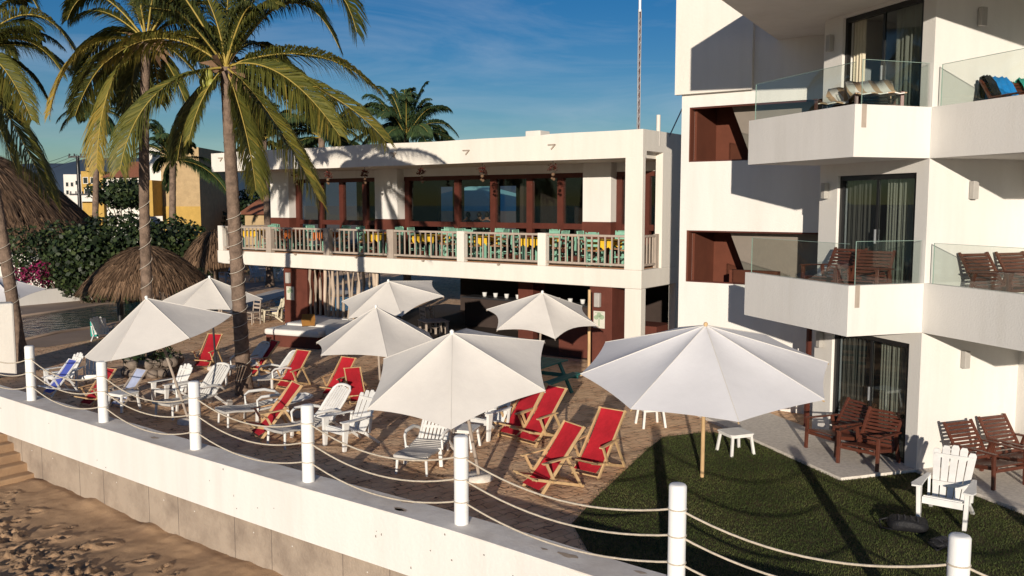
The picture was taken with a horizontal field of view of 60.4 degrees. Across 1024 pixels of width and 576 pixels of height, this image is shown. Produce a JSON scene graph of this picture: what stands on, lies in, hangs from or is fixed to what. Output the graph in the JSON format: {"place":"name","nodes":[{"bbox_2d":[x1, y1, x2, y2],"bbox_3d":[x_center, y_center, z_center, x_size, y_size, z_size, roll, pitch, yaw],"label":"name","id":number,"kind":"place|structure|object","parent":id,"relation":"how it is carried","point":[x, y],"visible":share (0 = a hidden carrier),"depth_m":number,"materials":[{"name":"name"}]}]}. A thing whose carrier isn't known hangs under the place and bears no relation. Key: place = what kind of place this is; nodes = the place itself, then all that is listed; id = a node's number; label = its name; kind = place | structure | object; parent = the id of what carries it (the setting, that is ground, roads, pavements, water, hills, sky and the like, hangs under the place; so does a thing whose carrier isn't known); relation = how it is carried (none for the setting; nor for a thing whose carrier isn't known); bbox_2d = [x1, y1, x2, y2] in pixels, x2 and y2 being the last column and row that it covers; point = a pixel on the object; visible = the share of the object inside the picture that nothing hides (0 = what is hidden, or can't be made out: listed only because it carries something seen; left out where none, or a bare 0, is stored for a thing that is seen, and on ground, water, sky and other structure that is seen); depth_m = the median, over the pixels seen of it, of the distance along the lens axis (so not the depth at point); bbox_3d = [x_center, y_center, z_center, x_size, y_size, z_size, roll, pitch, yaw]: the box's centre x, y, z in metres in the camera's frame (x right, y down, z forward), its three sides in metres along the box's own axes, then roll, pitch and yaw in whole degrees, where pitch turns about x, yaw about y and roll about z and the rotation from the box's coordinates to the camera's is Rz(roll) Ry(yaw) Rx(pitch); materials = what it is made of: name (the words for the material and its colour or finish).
{"place":"outdoors","nodes":[
{"label":"outdoors","id":0,"kind":"place"},
{"bbox_2d":[63,174,82,209],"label":"house","id":1,"kind":"structure","parent":0,"point":[70,182],"depth_m":109.27,"materials":[{"name":"white paint"}]},
{"bbox_2d":[22,299,161,337],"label":"pool water","id":2,"kind":"structure","parent":0,"point":[33,325],"depth_m":34.65,"materials":[{"name":"grey liquid"}]},
{"bbox_2d":[81,167,108,224],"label":"house","id":3,"kind":"structure","parent":0,"point":[86,201],"depth_m":94.39,"materials":[{"name":"paint"}]},
{"bbox_2d":[100,162,151,236],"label":"house","id":4,"kind":"structure","parent":0,"point":[133,172],"depth_m":89.69,"materials":[{"name":"beige paint"}]},
{"bbox_2d":[0,478,281,575],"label":"beach sand","id":5,"kind":"structure","parent":0,"point":[47,528],"depth_m":14.83,"materials":[{"name":"beige sand"}]},
{"bbox_2d":[0,432,33,485],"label":"beach steps","id":6,"kind":"structure","parent":5,"relation":"on","point":[13,467],"depth_m":18.46,"materials":[{"name":"beige concrete"}]},
{"bbox_2d":[20,281,283,347],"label":"pool deck","id":7,"kind":"structure","parent":0,"point":[64,338],"depth_m":36.28,"materials":[{"name":"white stone"}]},
{"bbox_2d":[0,276,45,301],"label":"parasol","id":8,"kind":"object","parent":7,"relation":"on","point":[24,289],"visible":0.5,"depth_m":27.71,"materials":[{"name":"white fabric"}]},
{"bbox_2d":[15,260,55,288],"bbox_3d":[-21.956,-0.285,40.040,2.113,2.034,1.453,0,5,0],"label":"bougainvillea","id":9,"kind":"object","parent":7,"relation":"on","point":[37,272],"visible":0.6,"depth_m":39.91,"materials":[{"name":"pink plant"}]},
{"bbox_2d":[0,219,85,297],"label":"hedge shrub","id":10,"kind":"object","parent":7,"relation":"on","point":[41,237],"visible":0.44,"depth_m":40.69,"materials":[{"name":"green plant"}]},
{"bbox_2d":[4,288,153,305],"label":"garden wall","id":11,"kind":"structure","parent":7,"relation":"on","point":[52,295],"depth_m":39.88,"materials":[{"name":"white paint"}]},
{"bbox_2d":[42,209,178,303],"bbox_3d":[-18.221,-1.468,40.502,6.018,4.371,4.262,0,5,0],"label":"sea grape shrub","id":12,"kind":"object","parent":7,"relation":"on","point":[110,245],"visible":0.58,"depth_m":39.39,"materials":[{"name":"green plant"}]},
{"bbox_2d":[139,213,212,299],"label":"sea grape shrub","id":13,"kind":"object","parent":7,"relation":"on","point":[186,234],"visible":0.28,"depth_m":40.87,"materials":[{"name":"green plant"}]},
{"bbox_2d":[131,119,225,293],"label":"palm tree","id":14,"kind":"object","parent":7,"relation":"on","point":[160,136],"visible":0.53,"depth_m":43.80,"materials":[{"name":"green plant"}]},
{"bbox_2d":[223,102,287,286],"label":"palm tree","id":15,"kind":"object","parent":7,"relation":"on","point":[269,281],"visible":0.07,"depth_m":47.76,"materials":[{"name":"green plant"}]},
{"bbox_2d":[22,158,515,205],"bbox_3d":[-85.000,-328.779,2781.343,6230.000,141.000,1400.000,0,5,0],"label":"hills","id":16,"kind":"structure","parent":0,"point":[332,193],"depth_m":2358.96,"materials":[{"name":"blue"}]},
{"bbox_2d":[37,206,515,287],"bbox_3d":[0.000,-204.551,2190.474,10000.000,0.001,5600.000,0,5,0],"label":"ground","id":17,"kind":"structure","parent":0,"point":[310,212],"depth_m":319.67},
{"bbox_2d":[0,155,107,253],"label":"thatched roof","id":18,"kind":"structure","parent":17,"relation":"on","point":[22,206],"depth_m":47.66,"materials":[{"name":"brown plant"}]},
{"bbox_2d":[56,86,121,217],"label":"palm tree","id":19,"kind":"object","parent":17,"relation":"on","point":[95,203],"visible":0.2,"depth_m":51.54,"materials":[{"name":"green plant"}]},
{"bbox_2d":[83,176,138,225],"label":"tree","id":20,"kind":"object","parent":17,"relation":"on","point":[120,194],"visible":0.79,"depth_m":73.03,"materials":[{"name":"green plant"}]},
{"bbox_2d":[0,385,666,575],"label":"sea wall","id":21,"kind":"structure","parent":17,"relation":"on","point":[283,520],"depth_m":13.59,"materials":[{"name":"white paint"}]},
{"bbox_2d":[24,345,36,400],"bbox_3d":[-10.136,1.788,18.527,0.212,1.160,0.212,0,5,0],"label":"rope post","id":22,"kind":"object","parent":21,"relation":"on","point":[29,354],"visible":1,"depth_m":18.46,"materials":[{"name":"white paint"}]},
{"bbox_2d":[0,387,705,575],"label":"rope","id":23,"kind":"object","parent":22,"relation":"attached to","point":[594,554],"visible":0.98,"depth_m":11.98,"materials":[{"name":"beige fabric"}]},
{"bbox_2d":[0,373,775,575],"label":"rope","id":24,"kind":"object","parent":22,"relation":"attached to","point":[636,534],"visible":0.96,"depth_m":11.46,"materials":[{"name":"beige fabric"}]},
{"bbox_2d":[0,360,987,575],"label":"rope","id":25,"kind":"object","parent":22,"relation":"attached to","point":[776,549],"visible":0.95,"depth_m":10.18,"materials":[{"name":"beige fabric"}]},
{"bbox_2d":[96,361,108,422],"bbox_3d":[-7.760,1.964,16.682,0.212,1.160,0.212,0,5,0],"label":"rope post","id":26,"kind":"object","parent":21,"relation":"on","point":[102,389],"visible":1,"depth_m":16.61,"materials":[{"name":"white paint"}]},
{"bbox_2d":[188,380,201,449],"bbox_3d":[-5.343,2.141,14.823,0.212,1.160,0.212,0,5,0],"label":"rope post","id":27,"kind":"object","parent":21,"relation":"on","point":[194,413],"visible":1,"depth_m":14.75,"materials":[{"name":"white paint"}]},
{"bbox_2d":[300,404,315,482],"bbox_3d":[-3.038,2.305,13.103,0.212,1.160,0.212,0,5,0],"label":"rope post","id":28,"kind":"object","parent":21,"relation":"on","point":[307,442],"visible":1,"depth_m":13.03,"materials":[{"name":"white paint"}]},
{"bbox_2d":[453,434,469,525],"bbox_3d":[-0.654,2.472,11.355,0.212,1.160,0.212,0,5,0],"label":"rope post","id":29,"kind":"object","parent":21,"relation":"on","point":[461,478],"visible":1,"depth_m":11.28,"materials":[{"name":"white paint"}]},
{"bbox_2d":[667,482,686,575],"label":"rope post","id":30,"kind":"object","parent":21,"relation":"on","point":[676,533],"visible":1,"depth_m":9.33,"materials":[{"name":"white paint"}]},
{"bbox_2d":[946,532,971,575],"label":"rope post","id":31,"kind":"object","parent":21,"relation":"on","point":[958,561],"visible":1,"depth_m":7.86,"materials":[{"name":"white paint"}]},
{"bbox_2d":[222,287,372,312],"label":"walkway","id":32,"kind":"structure","parent":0,"point":[269,295],"depth_m":43.88,"materials":[{"name":"beige concrete"}]},
{"bbox_2d":[183,229,253,280],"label":"palapa","id":33,"kind":"structure","parent":32,"relation":"on","point":[202,252],"depth_m":37.01,"materials":[{"name":"brown plant"}]},
{"bbox_2d":[0,0,681,163],"label":"sky","id":34,"kind":"structure","parent":0,"point":[503,68],"materials":[{"name":"blue"}]},
{"bbox_2d":[0,270,811,550],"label":"patio paving","id":35,"kind":"structure","parent":0,"point":[635,440],"depth_m":17.56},
{"bbox_2d":[0,302,16,376],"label":"wall pier","id":36,"kind":"structure","parent":35,"relation":"on","point":[7,341],"depth_m":22.94,"materials":[{"name":"beige paint"}]},
{"bbox_2d":[0,0,75,362],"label":"palm tree","id":37,"kind":"object","parent":35,"relation":"on","point":[28,31],"visible":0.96,"depth_m":24.06,"materials":[{"name":"green plant"}]},
{"bbox_2d":[37,359,79,396],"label":"deck chair","id":38,"kind":"object","parent":35,"relation":"on","point":[68,367],"visible":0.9,"depth_m":20.96,"materials":[{"name":"blue fabric"}]},
{"bbox_2d":[21,297,168,339],"bbox_3d":[-18.228,1.139,35.105,7.326,0.121,14.215,0,5,0],"label":"pool coping","id":39,"kind":"object","parent":35,"relation":"on","point":[59,331],"visible":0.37,"depth_m":35.13,"materials":[{"name":"white stone"}]},
{"bbox_2d":[74,368,116,407],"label":"deck chair","id":40,"kind":"object","parent":35,"relation":"on","point":[89,398],"visible":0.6,"depth_m":19.76,"materials":[{"name":"red fabric"}]},
{"bbox_2d":[109,368,148,407],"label":"deck chair","id":41,"kind":"object","parent":35,"relation":"on","point":[137,376],"visible":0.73,"depth_m":19.82,"materials":[{"name":"white fabric"}]},
{"bbox_2d":[72,245,206,304],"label":"palapa","id":42,"kind":"structure","parent":35,"relation":"on","point":[118,274],"depth_m":28.81,"materials":[{"name":"brown plant"}]},
{"bbox_2d":[121,346,187,378],"bbox_3d":[-9.562,1.924,23.296,1.710,0.858,1.614,5,7,42],"label":"rock planter","id":43,"kind":"object","parent":35,"relation":"on","point":[158,367],"visible":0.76,"depth_m":22.84,"materials":[{"name":"stone"}]},
{"bbox_2d":[85,296,231,424],"bbox_3d":[-7.127,1.474,17.848,2.760,2.674,2.783,0,5,0],"label":"parasol","id":44,"kind":"object","parent":35,"relation":"on","point":[147,324],"visible":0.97,"depth_m":17.18,"materials":[{"name":"white fabric"}]},
{"bbox_2d":[148,363,192,400],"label":"adirondack chair","id":45,"kind":"object","parent":35,"relation":"on","point":[187,370],"visible":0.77,"depth_m":20.16,"materials":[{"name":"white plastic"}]},
{"bbox_2d":[44,0,329,359],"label":"palm tree","id":46,"kind":"object","parent":35,"relation":"on","point":[125,86],"visible":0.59,"depth_m":22.33,"materials":[{"name":"green plant"}]},
{"bbox_2d":[149,147,228,276],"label":"house","id":47,"kind":"structure","parent":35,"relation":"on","point":[200,202],"depth_m":53.75,"materials":[{"name":"beige paint"}]},
{"bbox_2d":[152,362,232,419],"bbox_3d":[-6.933,2.217,19.168,0.758,0.951,1.764,3,6,30],"label":"chaise lounge","id":48,"kind":"object","parent":35,"relation":"on","point":[210,386],"visible":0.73,"depth_m":19.47,"materials":[{"name":"white plastic"}]},
{"bbox_2d":[189,333,222,368],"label":"deck chair","id":49,"kind":"object","parent":35,"relation":"on","point":[206,357],"visible":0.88,"depth_m":24.42,"materials":[{"name":"red fabric"}]},
{"bbox_2d":[162,276,261,370],"bbox_3d":[-8.100,0.950,23.755,2.654,2.595,2.502,0,5,0],"label":"parasol","id":50,"kind":"object","parent":35,"relation":"on","point":[209,292],"visible":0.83,"depth_m":23.19,"materials":[{"name":"white fabric"}]},
{"bbox_2d":[99,0,397,395],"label":"palm tree","id":51,"kind":"object","parent":35,"relation":"on","point":[248,106],"visible":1,"depth_m":19.61,"materials":[{"name":"green plant"}]},
{"bbox_2d":[240,199,279,274],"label":"house","id":52,"kind":"structure","parent":35,"relation":"on","point":[253,213],"depth_m":55.91,"materials":[{"name":"beige paint"}]},
{"bbox_2d":[215,388,312,427],"bbox_3d":[-5.163,2.460,18.480,2.034,0.598,0.758,-4,7,-38],"label":"chaise lounge","id":53,"kind":"object","parent":35,"relation":"on","point":[245,407],"visible":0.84,"depth_m":18.35,"materials":[{"name":"plastic"}]},
{"bbox_2d":[250,339,279,375],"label":"deck chair","id":54,"kind":"object","parent":35,"relation":"on","point":[271,349],"visible":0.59,"depth_m":23.24,"materials":[{"name":"fabric"}]},
{"bbox_2d":[244,381,302,441],"bbox_3d":[-4.625,2.390,17.110,1.012,1.019,0.645,-4,7,-34],"label":"deck chair","id":55,"kind":"object","parent":35,"relation":"on","point":[290,392],"visible":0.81,"depth_m":17.15,"materials":[{"name":"red fabric"}]},
{"bbox_2d":[252,350,301,388],"bbox_3d":[-5.938,2.031,21.711,0.667,0.837,1.552,5,7,42],"label":"chaise lounge","id":56,"kind":"object","parent":35,"relation":"on","point":[281,368],"visible":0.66,"depth_m":21.80,"materials":[{"name":"white plastic"}]},
{"bbox_2d":[271,349,311,388],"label":"deck chair","id":57,"kind":"object","parent":35,"relation":"on","point":[299,356],"visible":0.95,"depth_m":21.70,"materials":[{"name":"red fabric"}]},
{"bbox_2d":[264,383,351,449],"bbox_3d":[-3.884,2.430,16.937,0.758,0.951,1.764,5,7,40],"label":"chaise lounge","id":58,"kind":"object","parent":35,"relation":"on","point":[341,396],"visible":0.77,"depth_m":17.11,"materials":[{"name":"white plastic"}]},
{"bbox_2d":[265,318,352,349],"bbox_3d":[-5.846,1.450,28.489,3.437,0.700,2.450,2,6,23],"label":"built in sofa","id":59,"kind":"object","parent":35,"relation":"on","point":[294,334],"visible":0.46,"depth_m":27.75,"materials":[{"name":"paint"}]},
{"bbox_2d":[260,97,381,302],"bbox_3d":[-8.392,-4.103,40.117,5.105,9.549,5.395,2,6,23],"label":"palm tree","id":60,"kind":"object","parent":35,"relation":"on","point":[312,141],"visible":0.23,"depth_m":39.52,"materials":[{"name":"green plant"}]},
{"bbox_2d":[317,356,356,396],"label":"deck chair","id":61,"kind":"object","parent":35,"relation":"on","point":[342,363],"visible":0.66,"depth_m":20.87,"materials":[{"name":"red fabric"}]},
{"bbox_2d":[317,390,379,451],"bbox_3d":[-2.998,2.470,16.513,0.834,0.977,1.014,5,7,42],"label":"adirondack chair","id":62,"kind":"object","parent":35,"relation":"on","point":[347,426],"visible":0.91,"depth_m":16.50,"materials":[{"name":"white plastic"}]},
{"bbox_2d":[343,367,368,404],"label":"deck chair","id":63,"kind":"object","parent":35,"relation":"on","point":[353,379],"visible":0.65,"depth_m":20.18,"materials":[{"name":"red fabric"}]},
{"bbox_2d":[316,305,432,381],"bbox_3d":[-3.061,1.482,20.128,2.997,2.225,2.971,0,5,0],"label":"parasol","id":64,"kind":"object","parent":35,"relation":"on","point":[376,331],"visible":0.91,"depth_m":19.46,"materials":[{"name":"white fabric"}]},
{"bbox_2d":[341,279,443,319],"bbox_3d":[-3.210,1.005,23.599,2.552,2.514,2.842,5,8,44],"label":"parasol","id":65,"kind":"object","parent":35,"relation":"on","point":[398,298],"visible":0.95,"depth_m":23.05,"materials":[{"name":"white fabric"}]},
{"bbox_2d":[353,81,458,280],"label":"palm tree","id":66,"kind":"object","parent":35,"relation":"on","point":[404,126],"visible":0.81,"depth_m":42.70,"materials":[{"name":"green plant"}]},
{"bbox_2d":[393,419,454,476],"bbox_3d":[-1.486,2.579,15.383,0.758,0.951,1.764,1,6,14],"label":"chaise lounge","id":67,"kind":"object","parent":35,"relation":"on","point":[419,447],"visible":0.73,"depth_m":15.30,"materials":[{"name":"plastic"}]},
{"bbox_2d":[211,109,681,362],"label":"restaurant building","id":68,"kind":"structure","parent":35,"relation":"on","point":[606,184],"depth_m":28.46,"materials":[{"name":"beige paint"}]},
{"bbox_2d":[295,178,374,250],"bbox_3d":[-6.729,-2.857,34.145,4.730,2.756,0.160,4,7,35],"label":"window frame","id":69,"kind":"structure","parent":68,"relation":"in","point":[321,221],"depth_m":33.94,"materials":[{"name":"brown wood"}]},
{"bbox_2d":[308,269,378,318],"bbox_3d":[-6.011,0.212,31.226,3.532,1.739,0.213,4,7,35],"label":"pole fence","id":70,"kind":"object","parent":68,"relation":"on","point":[336,292],"visible":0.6,"depth_m":31.45,"materials":[{"name":"beige wood"}]},
{"bbox_2d":[404,173,582,259],"bbox_3d":[-0.695,-2.450,29.876,7.835,2.756,0.160,4,7,35],"label":"window frame","id":71,"kind":"structure","parent":68,"relation":"in","point":[530,225],"depth_m":29.65,"materials":[{"name":"brown wood"}]},
{"bbox_2d":[616,171,655,262],"bbox_3d":[4.022,-2.131,26.539,1.970,2.756,0.160,4,7,35],"label":"window frame","id":72,"kind":"structure","parent":68,"relation":"in","point":[620,225],"depth_m":26.54,"materials":[{"name":"brown wood"}]},
{"bbox_2d":[637,0,641,128],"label":"radio mast","id":73,"kind":"object","parent":68,"relation":"on","point":[639,66],"visible":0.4,"depth_m":45.09,"materials":[{"name":"metal"}]},
{"bbox_2d":[379,186,515,284],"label":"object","id":74,"kind":"object","parent":35,"relation":"on","point":[476,199],"visible":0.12,"depth_m":45.23,"materials":[{"name":"teal fabric"}]},
{"bbox_2d":[367,328,545,482],"bbox_3d":[-0.809,1.903,13.717,2.695,2.604,2.925,0,5,0],"label":"parasol","id":75,"kind":"object","parent":35,"relation":"on","point":[452,379],"visible":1,"depth_m":13.06,"materials":[{"name":"white fabric"}]},
{"bbox_2d":[464,401,511,441],"bbox_3d":[-0.412,2.404,17.212,0.834,0.977,1.014,5,7,40],"label":"adirondack chair","id":76,"kind":"object","parent":35,"relation":"on","point":[488,419],"visible":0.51,"depth_m":16.95,"materials":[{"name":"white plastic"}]},
{"bbox_2d":[492,382,547,439],"bbox_3d":[0.174,2.384,17.178,0.645,1.019,1.012,5,7,42],"label":"deck chair","id":77,"kind":"object","parent":35,"relation":"on","point":[527,402],"visible":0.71,"depth_m":17.19,"materials":[{"name":"red fabric"}]},
{"bbox_2d":[509,384,567,447],"bbox_3d":[0.526,2.425,16.738,1.012,1.019,0.645,-5,8,-44],"label":"deck chair","id":78,"kind":"object","parent":35,"relation":"on","point":[545,412],"visible":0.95,"depth_m":16.78,"materials":[{"name":"red fabric"}]},
{"bbox_2d":[486,290,597,381],"bbox_3d":[0.708,1.255,21.400,2.698,2.434,2.726,0,5,0],"label":"parasol","id":79,"kind":"object","parent":35,"relation":"on","point":[551,316],"visible":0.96,"depth_m":20.82,"materials":[{"name":"white fabric"}]},
{"bbox_2d":[513,420,585,497],"bbox_3d":[0.606,2.695,13.911,1.012,1.019,0.645,-4,7,-34],"label":"deck chair","id":80,"kind":"object","parent":35,"relation":"on","point":[547,469],"visible":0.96,"depth_m":13.94,"materials":[{"name":"red fabric"}]},
{"bbox_2d":[541,357,579,392],"bbox_3d":[0.606,2.159,20.823,1.500,0.765,1.700,3,6,32],"label":"picnic table","id":81,"kind":"object","parent":35,"relation":"on","point":[546,362],"visible":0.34,"depth_m":21.02,"materials":[{"name":"teal paint"}]},
{"bbox_2d":[569,406,626,479],"bbox_3d":[1.440,2.609,14.818,0.645,1.019,1.012,4,7,38],"label":"deck chair","id":82,"kind":"object","parent":35,"relation":"on","point":[594,456],"visible":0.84,"depth_m":14.88,"materials":[{"name":"red fabric"}]},
{"bbox_2d":[698,413,915,480],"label":"terrace slab","id":83,"kind":"structure","parent":35,"relation":"on","point":[783,436],"depth_m":15.92,"materials":[{"name":"grey concrete"}]},
{"bbox_2d":[804,397,876,456],"bbox_3d":[5.983,2.511,16.005,1.074,0.849,0.760,-3,6,-28],"label":"wooden armchair","id":84,"kind":"object","parent":83,"relation":"on","point":[848,435],"visible":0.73,"depth_m":16.07,"materials":[{"name":"brown wood"}]},
{"bbox_2d":[836,406,904,471],"bbox_3d":[6.214,2.588,15.197,1.074,0.849,0.760,-5,7,-42],"label":"wooden armchair","id":85,"kind":"object","parent":83,"relation":"on","point":[878,447],"visible":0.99,"depth_m":15.23,"materials":[{"name":"brown wood"}]},
{"bbox_2d":[675,0,1023,468],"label":"hotel building","id":86,"kind":"structure","parent":35,"relation":"on","point":[782,179],"depth_m":15.33,"materials":[{"name":"white paint"}]},
{"bbox_2d":[800,247,867,282],"bbox_3d":[5.815,-0.286,15.845,1.074,0.849,0.760,-5,7,-40],"label":"wooden armchair","id":87,"kind":"object","parent":86,"relation":"on","point":[825,276],"visible":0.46,"depth_m":16.02,"materials":[{"name":"brown wood"}]},
{"bbox_2d":[832,249,895,284],"bbox_3d":[6.055,-0.212,15.073,0.760,0.849,1.074,5,7,40],"label":"wooden armchair","id":88,"kind":"object","parent":86,"relation":"on","point":[877,272],"visible":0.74,"depth_m":15.24,"materials":[{"name":"brown wood"}]},
{"bbox_2d":[832,334,908,462],"bbox_3d":[6.488,1.890,15.923,0.100,2.090,1.990,-2,6,-18],"label":"sliding door","id":89,"kind":"structure","parent":86,"relation":"in","point":[837,337],"depth_m":15.91,"materials":[{"name":"black metal"}]},
{"bbox_2d":[847,91,904,105],"bbox_3d":[6.018,-3.045,14.653,0.760,0.849,1.074,1,6,12],"label":"wooden armchair","id":90,"kind":"object","parent":86,"relation":"on","point":[887,99],"visible":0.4,"depth_m":14.85,"materials":[{"name":"brown wood"}]},
{"bbox_2d":[843,80,906,105],"bbox_3d":[6.023,-3.257,14.635,0.783,0.525,1.272,1,6,12],"label":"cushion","id":91,"kind":"object","parent":90,"relation":"on","point":[870,88],"visible":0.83,"depth_m":14.97,"materials":[{"name":"white fabric"}]},
{"bbox_2d":[838,173,916,282],"bbox_3d":[6.488,-0.952,15.652,0.100,2.120,1.990,-2,6,-18],"label":"sliding door","id":92,"kind":"structure","parent":86,"relation":"in","point":[878,177],"depth_m":15.65,"materials":[{"name":"black metal"}]},
{"bbox_2d":[844,0,923,106],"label":"sliding door","id":93,"kind":"structure","parent":86,"relation":"in","point":[848,38],"depth_m":15.37,"materials":[{"name":"black metal"}]},
{"bbox_2d":[958,252,1023,292],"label":"wooden armchair","id":94,"kind":"object","parent":86,"relation":"on","point":[1006,281],"visible":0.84,"depth_m":14.45,"materials":[{"name":"brown wood"}]},
{"bbox_2d":[994,251,1023,285],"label":"wooden armchair","id":95,"kind":"object","parent":86,"relation":"on","point":[999,256],"visible":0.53,"depth_m":14.76,"materials":[{"name":"brown wood"}]},
{"bbox_2d":[916,460,1023,514],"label":"terrace slab","id":96,"kind":"structure","parent":35,"relation":"on","point":[1008,492],"depth_m":13.89,"materials":[{"name":"grey concrete"}]},
{"bbox_2d":[942,419,1023,490],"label":"wooden armchair","id":97,"kind":"object","parent":96,"relation":"on","point":[993,464],"visible":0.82,"depth_m":14.42,"materials":[{"name":"brown wood"}]},
{"bbox_2d":[977,413,1023,461],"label":"wooden armchair","id":98,"kind":"object","parent":96,"relation":"on","point":[1015,455],"visible":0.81,"depth_m":14.89,"materials":[{"name":"brown wood"}]},
{"bbox_2d":[355,304,586,359],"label":"shaded floor","id":99,"kind":"structure","parent":0,"point":[453,314],"depth_m":32.62,"materials":[{"name":"tile"}]},
{"bbox_2d":[572,432,1023,575],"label":"lawn","id":100,"kind":"structure","parent":0,"point":[744,549],"depth_m":12.50,"materials":[{"name":"green plant"}]},
{"bbox_2d":[580,322,828,477],"bbox_3d":[3.059,1.836,14.029,3.676,2.651,3.604,2,6,21],"label":"parasol","id":101,"kind":"object","parent":100,"relation":"on","point":[705,370],"visible":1,"depth_m":13.18,"materials":[{"name":"white fabric"}]},
{"bbox_2d":[715,427,754,456],"bbox_3d":[4.055,2.797,15.970,0.513,0.404,0.514,-2,6,-20],"label":"side table","id":102,"kind":"object","parent":100,"relation":"on","point":[737,433],"visible":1,"depth_m":15.85,"materials":[{"name":"white plastic"}]},
{"bbox_2d":[878,514,928,532],"bbox_3d":[5.425,3.251,12.196,0.640,0.214,0.371,2,6,20],"label":"backpack","id":103,"kind":"object","parent":100,"relation":"on","point":[904,523],"visible":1,"depth_m":12.08,"materials":[{"name":"black fabric"}]},
{"bbox_2d":[911,445,976,531],"bbox_3d":[6.251,2.843,12.613,0.834,0.977,1.014,4,7,36],"label":"adirondack chair","id":104,"kind":"object","parent":100,"relation":"on","point":[968,486],"visible":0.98,"depth_m":12.75,"materials":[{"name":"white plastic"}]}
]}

